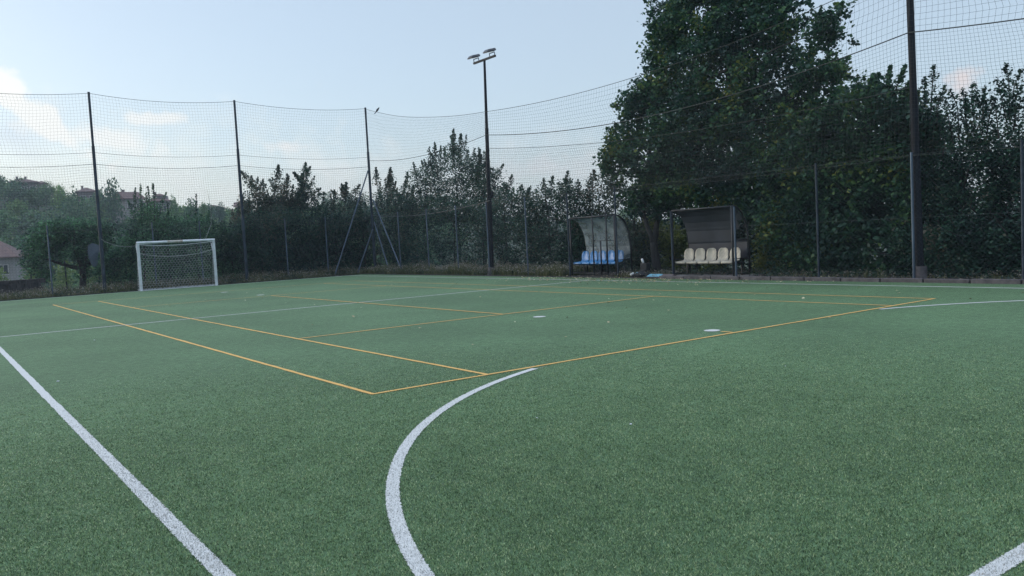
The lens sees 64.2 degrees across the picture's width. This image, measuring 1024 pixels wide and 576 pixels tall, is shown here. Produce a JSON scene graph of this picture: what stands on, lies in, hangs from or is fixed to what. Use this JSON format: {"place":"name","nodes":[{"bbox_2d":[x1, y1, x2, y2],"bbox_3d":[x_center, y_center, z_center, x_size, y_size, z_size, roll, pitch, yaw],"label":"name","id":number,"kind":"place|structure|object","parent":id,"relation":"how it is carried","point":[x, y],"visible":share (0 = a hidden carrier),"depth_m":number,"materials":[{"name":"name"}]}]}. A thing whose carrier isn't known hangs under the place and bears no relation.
{"place":"outdoors","nodes":[
{"label":"outdoors","id":0,"kind":"place"},
{"bbox_2d":[0,197,1019,286],"bbox_3d":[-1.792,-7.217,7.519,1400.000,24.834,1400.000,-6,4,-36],"label":"terrain","id":1,"kind":"structure","parent":0,"point":[1,204],"depth_m":168.84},
{"bbox_2d":[0,176,6,198],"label":"hillside tree","id":2,"kind":"object","parent":1,"relation":"on","point":[2,181],"visible":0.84,"depth_m":173.18,"materials":[{"name":"green plant"}]},
{"bbox_2d":[0,267,9,280],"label":"vine row","id":3,"kind":"object","parent":1,"relation":"on","point":[1,271],"visible":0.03,"depth_m":39.98,"materials":[{"name":"green plant"}]},
{"bbox_2d":[0,207,20,238],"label":"hillside tree","id":4,"kind":"object","parent":1,"relation":"on","point":[13,225],"visible":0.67,"depth_m":144.63,"materials":[{"name":"green plant"}]},
{"bbox_2d":[1,177,20,197],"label":"hillside tree","id":5,"kind":"object","parent":1,"relation":"on","point":[7,184],"visible":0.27,"depth_m":184.84,"materials":[{"name":"green plant"}]},
{"bbox_2d":[0,231,22,247],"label":"hillside tree","id":6,"kind":"object","parent":1,"relation":"on","point":[9,237],"visible":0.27,"depth_m":135.10,"materials":[{"name":"green plant"}]},
{"bbox_2d":[0,241,31,280],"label":"house","id":7,"kind":"structure","parent":1,"relation":"on","point":[12,258],"depth_m":105.89,"materials":[{"name":"paint"}]},
{"bbox_2d":[0,264,8,274],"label":"window","id":8,"kind":"structure","parent":7,"relation":"in","point":[6,268],"depth_m":105.51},
{"bbox_2d":[1,176,30,206],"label":"hillside tree","id":9,"kind":"object","parent":1,"relation":"on","point":[16,189],"visible":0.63,"depth_m":167.62,"materials":[{"name":"green plant"}]},
{"bbox_2d":[2,199,30,220],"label":"hillside tree","id":10,"kind":"object","parent":1,"relation":"on","point":[14,205],"visible":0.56,"depth_m":158.46,"materials":[{"name":"green plant"}]},
{"bbox_2d":[8,232,31,251],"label":"hillside tree","id":11,"kind":"object","parent":1,"relation":"on","point":[15,241],"visible":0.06,"depth_m":123.82,"materials":[{"name":"green plant"}]},
{"bbox_2d":[9,176,39,192],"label":"house","id":12,"kind":"structure","parent":1,"relation":"on","point":[30,182],"depth_m":190.73,"materials":[{"name":"ceramic"}]},
{"bbox_2d":[6,208,46,238],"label":"hillside tree","id":13,"kind":"object","parent":1,"relation":"on","point":[30,220],"visible":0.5,"depth_m":148.33,"materials":[{"name":"green plant"}]},
{"bbox_2d":[19,263,44,285],"bbox_3d":[-29.972,0.745,50.889,1.467,5.023,29.569,-5,4,-31],"label":"vine row","id":14,"kind":"object","parent":1,"relation":"on","point":[31,276],"visible":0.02,"depth_m":39.11,"materials":[{"name":"green plant"}]},
{"bbox_2d":[19,191,48,213],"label":"hillside tree","id":15,"kind":"object","parent":1,"relation":"on","point":[32,196],"visible":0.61,"depth_m":168.40,"materials":[{"name":"green plant"}]},
{"bbox_2d":[19,187,50,204],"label":"hillside tree","id":16,"kind":"object","parent":1,"relation":"on","point":[44,193],"visible":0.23,"depth_m":183.56,"materials":[{"name":"green plant"}]},
{"bbox_2d":[27,253,56,276],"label":"hillside tree","id":17,"kind":"object","parent":1,"relation":"on","point":[46,267],"visible":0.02,"depth_m":122.19,"materials":[{"name":"green plant"}]},
{"bbox_2d":[27,251,60,274],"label":"hillside tree","id":18,"kind":"object","parent":1,"relation":"on","point":[48,263],"visible":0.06,"depth_m":122.55,"materials":[{"name":"green plant"}]},
{"bbox_2d":[40,180,50,205],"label":"hillside tree","id":19,"kind":"object","parent":1,"relation":"on","point":[46,191],"visible":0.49,"depth_m":186.10,"materials":[{"name":"green plant"}]},
{"bbox_2d":[44,275,56,289],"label":"hillside tree","id":20,"kind":"object","parent":1,"relation":"on","point":[49,284],"visible":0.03,"depth_m":88.21,"materials":[{"name":"green plant"}]},
{"bbox_2d":[47,181,56,196],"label":"hillside tree","id":21,"kind":"object","parent":1,"relation":"on","point":[52,193],"visible":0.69,"depth_m":185.82,"materials":[{"name":"green plant"}]},
{"bbox_2d":[29,205,82,246],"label":"hillside tree","id":22,"kind":"object","parent":1,"relation":"on","point":[41,218],"visible":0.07,"depth_m":146.91,"materials":[{"name":"green plant"}]},
{"bbox_2d":[50,183,65,212],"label":"hillside tree","id":23,"kind":"object","parent":1,"relation":"on","point":[58,192],"visible":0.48,"depth_m":174.09,"materials":[{"name":"green plant"}]},
{"bbox_2d":[48,259,76,290],"bbox_3d":[-28.757,0.615,51.763,1.484,5.054,29.625,-5,4,-30],"label":"vine row","id":24,"kind":"object","parent":1,"relation":"on","point":[65,270],"visible":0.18,"depth_m":40.25,"materials":[{"name":"green plant"}]},
{"bbox_2d":[56,275,78,289],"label":"hillside tree","id":25,"kind":"object","parent":1,"relation":"on","point":[75,282],"visible":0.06,"depth_m":84.35,"materials":[{"name":"green plant"}]},
{"bbox_2d":[16,215,127,288],"bbox_3d":[-20.085,-1.379,37.591,4.861,4.094,2.467,-6,4,-36],"label":"tree","id":26,"kind":"object","parent":1,"relation":"on","point":[63,244],"visible":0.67,"depth_m":37.05,"materials":[{"name":"green plant"}]},
{"bbox_2d":[63,185,86,235],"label":"hillside tree","id":27,"kind":"object","parent":1,"relation":"on","point":[72,212],"visible":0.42,"depth_m":132.00,"materials":[{"name":"green plant"}]},
{"bbox_2d":[56,192,93,217],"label":"hillside tree","id":28,"kind":"object","parent":1,"relation":"on","point":[65,201],"visible":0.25,"depth_m":171.71,"materials":[{"name":"green plant"}]},
{"bbox_2d":[60,197,102,223],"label":"hillside tree","id":29,"kind":"object","parent":1,"relation":"on","point":[84,211],"visible":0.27,"depth_m":162.81,"materials":[{"name":"green plant"}]},
{"bbox_2d":[75,186,94,207],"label":"house","id":30,"kind":"structure","parent":1,"relation":"on","point":[82,189],"depth_m":192.42,"materials":[{"name":"ceramic"}]},
{"bbox_2d":[75,264,107,287],"bbox_3d":[-27.655,0.499,52.517,1.547,5.099,29.373,-5,4,-31],"label":"vine row","id":31,"kind":"object","parent":1,"relation":"on","point":[92,279],"visible":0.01,"depth_m":41.77,"materials":[{"name":"green plant"}]},
{"bbox_2d":[86,209,114,232],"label":"hillside tree","id":32,"kind":"object","parent":1,"relation":"on","point":[92,218],"visible":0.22,"depth_m":159.97,"materials":[{"name":"green plant"}]},
{"bbox_2d":[91,177,126,230],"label":"hillside tree","id":33,"kind":"object","parent":1,"relation":"on","point":[111,203],"visible":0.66,"depth_m":160.47,"materials":[{"name":"green plant"}]},
{"bbox_2d":[82,230,144,288],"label":"bramble bush","id":34,"kind":"object","parent":1,"relation":"on","point":[110,261],"visible":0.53,"depth_m":37.10,"materials":[{"name":"green plant"}]},
{"bbox_2d":[87,243,99,266],"bbox_3d":[-18.688,-1.475,36.590,0.630,1.080,0.130,-6,4,-36],"label":"plastic sheet","id":35,"kind":"object","parent":34,"relation":"attached to","point":[94,248],"visible":0.78,"depth_m":36.52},
{"bbox_2d":[114,217,143,238],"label":"hillside tree","id":36,"kind":"object","parent":1,"relation":"on","point":[124,227],"visible":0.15,"depth_m":160.55,"materials":[{"name":"green plant"}]},
{"bbox_2d":[115,190,144,227],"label":"house","id":37,"kind":"structure","parent":1,"relation":"on","point":[124,193],"depth_m":169.54,"materials":[{"name":"ceramic"}]},
{"bbox_2d":[141,253,168,282],"bbox_3d":[-25.277,0.317,54.286,1.413,4.994,29.461,-5,4,-31],"label":"vine row","id":38,"kind":"object","parent":1,"relation":"on","point":[153,274],"visible":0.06,"depth_m":43.76,"materials":[{"name":"green plant"}]},
{"bbox_2d":[143,192,176,216],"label":"house","id":39,"kind":"structure","parent":1,"relation":"on","point":[159,200],"depth_m":181.19,"materials":[{"name":"ceramic"}]},
{"bbox_2d":[170,194,180,218],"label":"hillside tree","id":40,"kind":"object","parent":1,"relation":"on","point":[174,208],"visible":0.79,"depth_m":138.18,"materials":[{"name":"green plant"}]},
{"bbox_2d":[164,205,188,223],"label":"hillside tree","id":41,"kind":"object","parent":1,"relation":"on","point":[179,213],"visible":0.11,"depth_m":181.93,"materials":[{"name":"green plant"}]},
{"bbox_2d":[166,219,189,247],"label":"hillside tree","id":42,"kind":"object","parent":1,"relation":"on","point":[177,230],"visible":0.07,"depth_m":154.79,"materials":[{"name":"green plant"}]},
{"bbox_2d":[120,183,244,283],"bbox_3d":[-15.577,-2.415,38.803,5.634,5.102,2.307,-6,4,-36],"label":"hedge","id":43,"kind":"object","parent":1,"relation":"on","point":[164,272],"visible":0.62,"depth_m":38.34,"materials":[{"name":"green plant"}]},
{"bbox_2d":[182,198,201,231],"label":"hillside tree","id":44,"kind":"object","parent":1,"relation":"on","point":[192,209],"visible":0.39,"depth_m":148.18,"materials":[{"name":"green plant"}]},
{"bbox_2d":[187,247,210,262],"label":"hillside tree","id":45,"kind":"object","parent":1,"relation":"on","point":[199,252],"visible":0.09,"depth_m":136.75,"materials":[{"name":"green plant"}]},
{"bbox_2d":[199,202,207,217],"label":"hillside tree","id":46,"kind":"object","parent":1,"relation":"on","point":[205,212],"visible":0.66,"depth_m":158.48,"materials":[{"name":"green plant"}]},
{"bbox_2d":[200,203,218,218],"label":"hillside tree","id":47,"kind":"object","parent":1,"relation":"on","point":[208,208],"visible":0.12,"depth_m":202.50,"materials":[{"name":"green plant"}]},
{"bbox_2d":[212,201,226,223],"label":"hillside tree","id":48,"kind":"object","parent":1,"relation":"on","point":[221,217],"visible":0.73,"depth_m":178.05,"materials":[{"name":"green plant"}]},
{"bbox_2d":[215,216,228,228],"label":"hillside tree","id":49,"kind":"object","parent":1,"relation":"on","point":[225,224],"visible":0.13,"depth_m":181.22,"materials":[{"name":"green plant"}]},
{"bbox_2d":[222,208,235,219],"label":"hillside tree","id":50,"kind":"object","parent":1,"relation":"on","point":[227,213],"visible":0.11,"depth_m":187.12,"materials":[{"name":"green plant"}]},
{"bbox_2d":[206,207,261,278],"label":"walnut shrub","id":51,"kind":"object","parent":1,"relation":"on","point":[231,219],"visible":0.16,"depth_m":40.82,"materials":[{"name":"green plant"}]},
{"bbox_2d":[231,171,287,274],"bbox_3d":[-12.970,-3.130,41.754,2.786,5.752,2.369,-6,4,-36],"label":"plum tree","id":52,"kind":"object","parent":1,"relation":"on","point":[253,206],"visible":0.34,"depth_m":41.33,"materials":[{"name":"green plant"}]},
{"bbox_2d":[258,164,303,273],"bbox_3d":[-12.128,-3.371,42.646,2.727,6.205,2.411,-6,4,-36],"label":"plum tree","id":53,"kind":"object","parent":1,"relation":"on","point":[283,201],"visible":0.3,"depth_m":42.34,"materials":[{"name":"green plant"}]},
{"bbox_2d":[288,162,340,272],"bbox_3d":[-10.651,-3.560,43.096,2.798,6.169,2.718,-6,4,-36],"label":"plum tree","id":54,"kind":"object","parent":1,"relation":"on","point":[303,201],"visible":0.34,"depth_m":42.70,"materials":[{"name":"green plant"}]},
{"bbox_2d":[318,191,339,209],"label":"hillside tree","id":55,"kind":"object","parent":1,"relation":"on","point":[325,200],"visible":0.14,"depth_m":212.12,"materials":[{"name":"green plant"}]},
{"bbox_2d":[329,199,352,216],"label":"hillside tree","id":56,"kind":"object","parent":1,"relation":"on","point":[341,207],"visible":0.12,"depth_m":204.45,"materials":[{"name":"green plant"}]},
{"bbox_2d":[314,182,376,269],"bbox_3d":[-9.174,-3.219,44.584,3.595,5.190,2.418,-6,4,-36],"label":"cherry tree","id":57,"kind":"object","parent":1,"relation":"on","point":[343,188],"visible":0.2,"depth_m":44.22,"materials":[{"name":"green plant"}]},
{"bbox_2d":[340,192,354,208],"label":"hillside tree","id":58,"kind":"object","parent":1,"relation":"on","point":[350,198],"visible":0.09,"depth_m":210.59,"materials":[{"name":"green plant"}]},
{"bbox_2d":[358,195,373,208],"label":"hillside tree","id":59,"kind":"object","parent":1,"relation":"on","point":[366,202],"visible":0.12,"depth_m":211.52,"materials":[{"name":"green plant"}]},
{"bbox_2d":[418,224,455,258],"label":"hillside tree","id":60,"kind":"object","parent":1,"relation":"on","point":[439,238],"visible":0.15,"depth_m":152.57,"materials":[{"name":"green plant"}]},
{"bbox_2d":[433,223,468,252],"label":"hillside tree","id":61,"kind":"object","parent":1,"relation":"on","point":[453,237],"visible":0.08,"depth_m":164.91,"materials":[{"name":"green plant"}]},
{"bbox_2d":[616,209,633,221],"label":"hillside tree","id":62,"kind":"object","parent":1,"relation":"on","point":[623,214],"visible":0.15,"depth_m":292.77,"materials":[{"name":"green plant"}]},
{"bbox_2d":[0,274,1023,575],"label":"pitch","id":63,"kind":"object","parent":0,"point":[58,354],"visible":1,"depth_m":8.09,"materials":[{"name":"plastic"}]},
{"bbox_2d":[136,239,217,290],"bbox_3d":[-14.610,-1.032,35.480,3.220,2.086,0.794,-6,4,-36],"label":"football goal","id":64,"kind":"object","parent":63,"relation":"on","point":[139,274],"visible":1,"depth_m":35.44,"materials":[{"name":"white paint"}]},
{"bbox_2d":[55,281,935,393],"bbox_3d":[-3.927,0.372,20.855,11.037,0.004,23.834,-6,4,-36],"label":"orange court line","id":65,"kind":"object","parent":63,"relation":"on","point":[441,321],"visible":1,"depth_m":12.70,"materials":[{"name":"paint"}]},
{"bbox_2d":[303,340,689,393],"bbox_3d":[-0.307,0.785,11.286,5.627,0.010,4.093,-6,4,-36],"label":"orange turf pile","id":66,"kind":"object","parent":63,"relation":"on","point":[442,366],"visible":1,"depth_m":9.05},
{"bbox_2d":[0,328,1023,575],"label":"turf pile","id":67,"kind":"object","parent":63,"relation":"on","point":[314,454],"visible":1,"depth_m":5.00,"materials":[{"name":"plastic"}]},
{"bbox_2d":[0,276,1023,575],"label":"white pitch line","id":68,"kind":"object","parent":63,"relation":"on","point":[190,536],"visible":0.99,"depth_m":4.96,"materials":[{"name":"paint"}]},
{"bbox_2d":[48,367,1023,575],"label":"white turf pile","id":69,"kind":"object","parent":63,"relation":"on","point":[161,515],"visible":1,"depth_m":4.40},
{"bbox_2d":[169,273,1022,358],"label":"fallen leaves","id":70,"kind":"object","parent":63,"relation":"on","point":[634,279],"visible":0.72,"depth_m":23.93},
{"bbox_2d":[534,316,719,330],"bbox_3d":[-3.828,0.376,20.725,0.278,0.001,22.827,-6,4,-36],"label":"penalty spot","id":71,"kind":"object","parent":63,"relation":"on","point":[704,330],"visible":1,"depth_m":11.69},
{"bbox_2d":[0,0,1023,221],"label":"sky","id":72,"kind":"structure","parent":0,"point":[408,59],"materials":[{"name":"blue"}]},
{"bbox_2d":[239,262,1005,282],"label":"verge","id":73,"kind":"structure","parent":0,"point":[598,274],"depth_m":27.19,"materials":[{"name":"plant"}]},
{"bbox_2d":[0,278,49,296],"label":"stone wall","id":74,"kind":"structure","parent":73,"relation":"on","point":[11,284],"depth_m":34.67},
{"bbox_2d":[0,217,370,296],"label":"wire fence","id":75,"kind":"object","parent":73,"relation":"on","point":[199,233],"visible":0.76,"depth_m":37.00,"materials":[{"name":"metal"}]},
{"bbox_2d":[0,92,399,294],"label":"ball stop net","id":76,"kind":"object","parent":73,"relation":"on","point":[100,231],"visible":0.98,"depth_m":36.89,"materials":[{"name":"fabric"}]},
{"bbox_2d":[210,202,384,278],"bbox_3d":[-10.634,-2.300,41.613,9.204,4.236,2.946,-6,4,-36],"label":"hedge","id":77,"kind":"object","parent":73,"relation":"on","point":[333,242],"visible":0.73,"depth_m":41.54,"materials":[{"name":"green plant"}]},
{"bbox_2d":[0,273,658,300],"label":"pitch edging","id":78,"kind":"object","parent":73,"relation":"on","point":[344,275],"visible":0.52,"depth_m":33.52,"materials":[{"name":"concrete"}]},
{"bbox_2d":[367,167,432,266],"bbox_3d":[-6.434,-3.764,45.061,2.442,6.035,5.345,-6,4,-36],"label":"cherry tree","id":79,"kind":"object","parent":73,"relation":"on","point":[391,184],"visible":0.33,"depth_m":44.58,"materials":[{"name":"green plant"}]},
{"bbox_2d":[372,185,513,267],"bbox_3d":[-3.812,-2.966,39.632,2.147,4.736,11.470,-6,4,-36],"label":"hedge","id":80,"kind":"object","parent":73,"relation":"on","point":[438,251],"visible":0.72,"depth_m":39.21,"materials":[{"name":"green plant"}]},
{"bbox_2d":[399,129,513,264],"bbox_3d":[-2.913,-4.247,40.246,2.394,6.912,8.792,-6,4,-36],"label":"hornbeam tree","id":81,"kind":"object","parent":73,"relation":"on","point":[473,181],"visible":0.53,"depth_m":39.26,"materials":[{"name":"green plant"}]},
{"bbox_2d":[467,48,495,274],"bbox_3d":[-0.936,-4.828,32.126,0.504,8.870,1.500,-6,4,-36],"label":"floodlight mast","id":82,"kind":"object","parent":73,"relation":"on","point":[489,208],"visible":0.95,"depth_m":32.24,"materials":[{"name":"metal"}]},
{"bbox_2d":[0,260,1021,299],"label":"weeds","id":83,"kind":"object","parent":73,"relation":"on","point":[554,269],"visible":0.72,"depth_m":34.50,"materials":[{"name":"plant"}]},
{"bbox_2d":[0,265,1021,298],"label":"ground cover","id":84,"kind":"object","parent":73,"relation":"on","point":[758,271],"visible":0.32,"depth_m":25.02,"materials":[{"name":"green plant"}]},
{"bbox_2d":[1,258,1020,297],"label":"weed seed heads","id":85,"kind":"object","parent":73,"relation":"on","point":[516,266],"visible":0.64,"depth_m":34.23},
{"bbox_2d":[477,174,558,267],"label":"hazel shrub","id":86,"kind":"object","parent":73,"relation":"on","point":[508,225],"visible":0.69,"depth_m":34.17,"materials":[{"name":"green plant"}]},
{"bbox_2d":[518,170,604,270],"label":"hazel shrub","id":87,"kind":"object","parent":73,"relation":"on","point":[577,246],"visible":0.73,"depth_m":31.67,"materials":[{"name":"green plant"}]},
{"bbox_2d":[569,212,632,274],"bbox_3d":[3.021,-1.506,27.974,0.786,2.120,2.309,-6,4,-36],"label":"team shelter","id":88,"kind":"object","parent":73,"relation":"on","point":[593,260],"visible":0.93,"depth_m":27.63,"materials":[{"name":"grey"}]},
{"bbox_2d":[570,169,665,271],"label":"hazel shrub","id":89,"kind":"object","parent":73,"relation":"on","point":[635,250],"visible":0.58,"depth_m":30.00,"materials":[{"name":"green plant"}]},
{"bbox_2d":[630,271,649,276],"bbox_3d":[4.058,-0.419,25.623,0.391,0.228,0.704,-6,4,-36],"label":"kit bag","id":90,"kind":"object","parent":73,"relation":"on","point":[638,273],"visible":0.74,"depth_m":25.48,"materials":[{"name":"black fabric"}]},
{"bbox_2d":[640,258,650,272],"bbox_3d":[4.216,-0.650,25.901,0.260,0.589,0.300,-6,4,-36],"label":"backpack","id":91,"kind":"object","parent":73,"relation":"on","point":[644,266],"visible":0.56,"depth_m":25.82,"materials":[{"name":"black fabric"}]},
{"bbox_2d":[646,274,676,276],"bbox_3d":[4.559,-0.367,24.918,0.360,0.122,1.080,-6,4,-36],"label":"sports holdall","id":92,"kind":"object","parent":73,"relation":"on","point":[654,275],"visible":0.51,"depth_m":24.87,"materials":[{"name":"blue fabric"}]},
{"bbox_2d":[625,212,726,271],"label":"privet bush","id":93,"kind":"object","parent":73,"relation":"on","point":[681,237],"visible":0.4,"depth_m":28.55,"materials":[{"name":"green plant"}]},
{"bbox_2d":[553,202,833,269],"bbox_3d":[6.092,-1.888,30.215,2.298,2.974,13.451,-6,4,-36],"label":"hedge","id":94,"kind":"object","parent":73,"relation":"on","point":[740,231],"visible":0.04,"depth_m":28.77,"materials":[{"name":"green plant"}]},
{"bbox_2d":[364,139,1023,278],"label":"wire fence","id":95,"kind":"object","parent":73,"relation":"on","point":[1021,155],"visible":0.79,"depth_m":21.20,"materials":[{"name":"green metal"}]},
{"bbox_2d":[366,0,1023,278],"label":"ball stop net","id":96,"kind":"object","parent":73,"relation":"on","point":[920,270],"visible":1,"depth_m":21.20,"materials":[{"name":"fabric"}]},
{"bbox_2d":[677,274,763,275],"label":"concrete slab","id":97,"kind":"structure","parent":73,"relation":"on","point":[720,275],"depth_m":23.98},
{"bbox_2d":[671,205,750,275],"bbox_3d":[5.843,-1.363,24.105,0.777,2.028,2.309,-6,4,-36],"label":"team shelter","id":98,"kind":"object","parent":97,"relation":"on","point":[706,239],"visible":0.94,"depth_m":24.16,"materials":[{"name":"beige plastic"}]},
{"bbox_2d":[592,0,859,273],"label":"linden tree","id":99,"kind":"object","parent":73,"relation":"on","point":[668,37],"visible":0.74,"depth_m":25.05,"materials":[{"name":"green plant"}]},
{"bbox_2d":[746,229,797,273],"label":"privet bush","id":100,"kind":"object","parent":73,"relation":"on","point":[763,257],"visible":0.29,"depth_m":24.64,"materials":[{"name":"green plant"}]},
{"bbox_2d":[659,275,1023,283],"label":"kerb","id":101,"kind":"structure","parent":73,"relation":"on","point":[932,280],"depth_m":19.31,"materials":[{"name":"concrete"}]},
{"bbox_2d":[746,64,954,276],"bbox_3d":[9.087,-2.894,22.134,2.951,5.628,5.291,-6,4,-36],"label":"hazel bush","id":102,"kind":"object","parent":73,"relation":"on","point":[779,217],"visible":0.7,"depth_m":21.42,"materials":[{"name":"green plant"}]},
{"bbox_2d":[885,64,971,268],"bbox_3d":[10.437,-2.760,20.099,1.894,5.347,1.842,-6,4,-36],"label":"hornbeam shrub","id":103,"kind":"object","parent":73,"relation":"on","point":[935,120],"visible":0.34,"depth_m":19.79,"materials":[{"name":"green plant"}]},
{"bbox_2d":[871,212,1021,278],"bbox_3d":[11.087,-0.900,18.705,2.383,1.940,5.150,-6,4,-36],"label":"hedge","id":104,"kind":"object","parent":73,"relation":"on","point":[966,257],"visible":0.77,"depth_m":18.80,"materials":[{"name":"green plant"}]},
{"bbox_2d":[923,81,1018,271],"bbox_3d":[10.895,-2.474,19.387,1.835,4.746,2.233,-6,4,-36],"label":"hornbeam shrub","id":105,"kind":"object","parent":73,"relation":"on","point":[961,210],"visible":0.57,"depth_m":19.07,"materials":[{"name":"green plant"}]},
{"bbox_2d":[967,62,1023,274],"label":"hornbeam shrub","id":106,"kind":"object","parent":73,"relation":"on","point":[1001,171],"visible":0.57,"depth_m":18.45,"materials":[{"name":"green plant"}]},
{"bbox_2d":[999,97,1023,267],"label":"hornbeam shrub","id":107,"kind":"object","parent":73,"relation":"on","point":[1017,192],"visible":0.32,"depth_m":18.13,"materials":[{"name":"green plant"}]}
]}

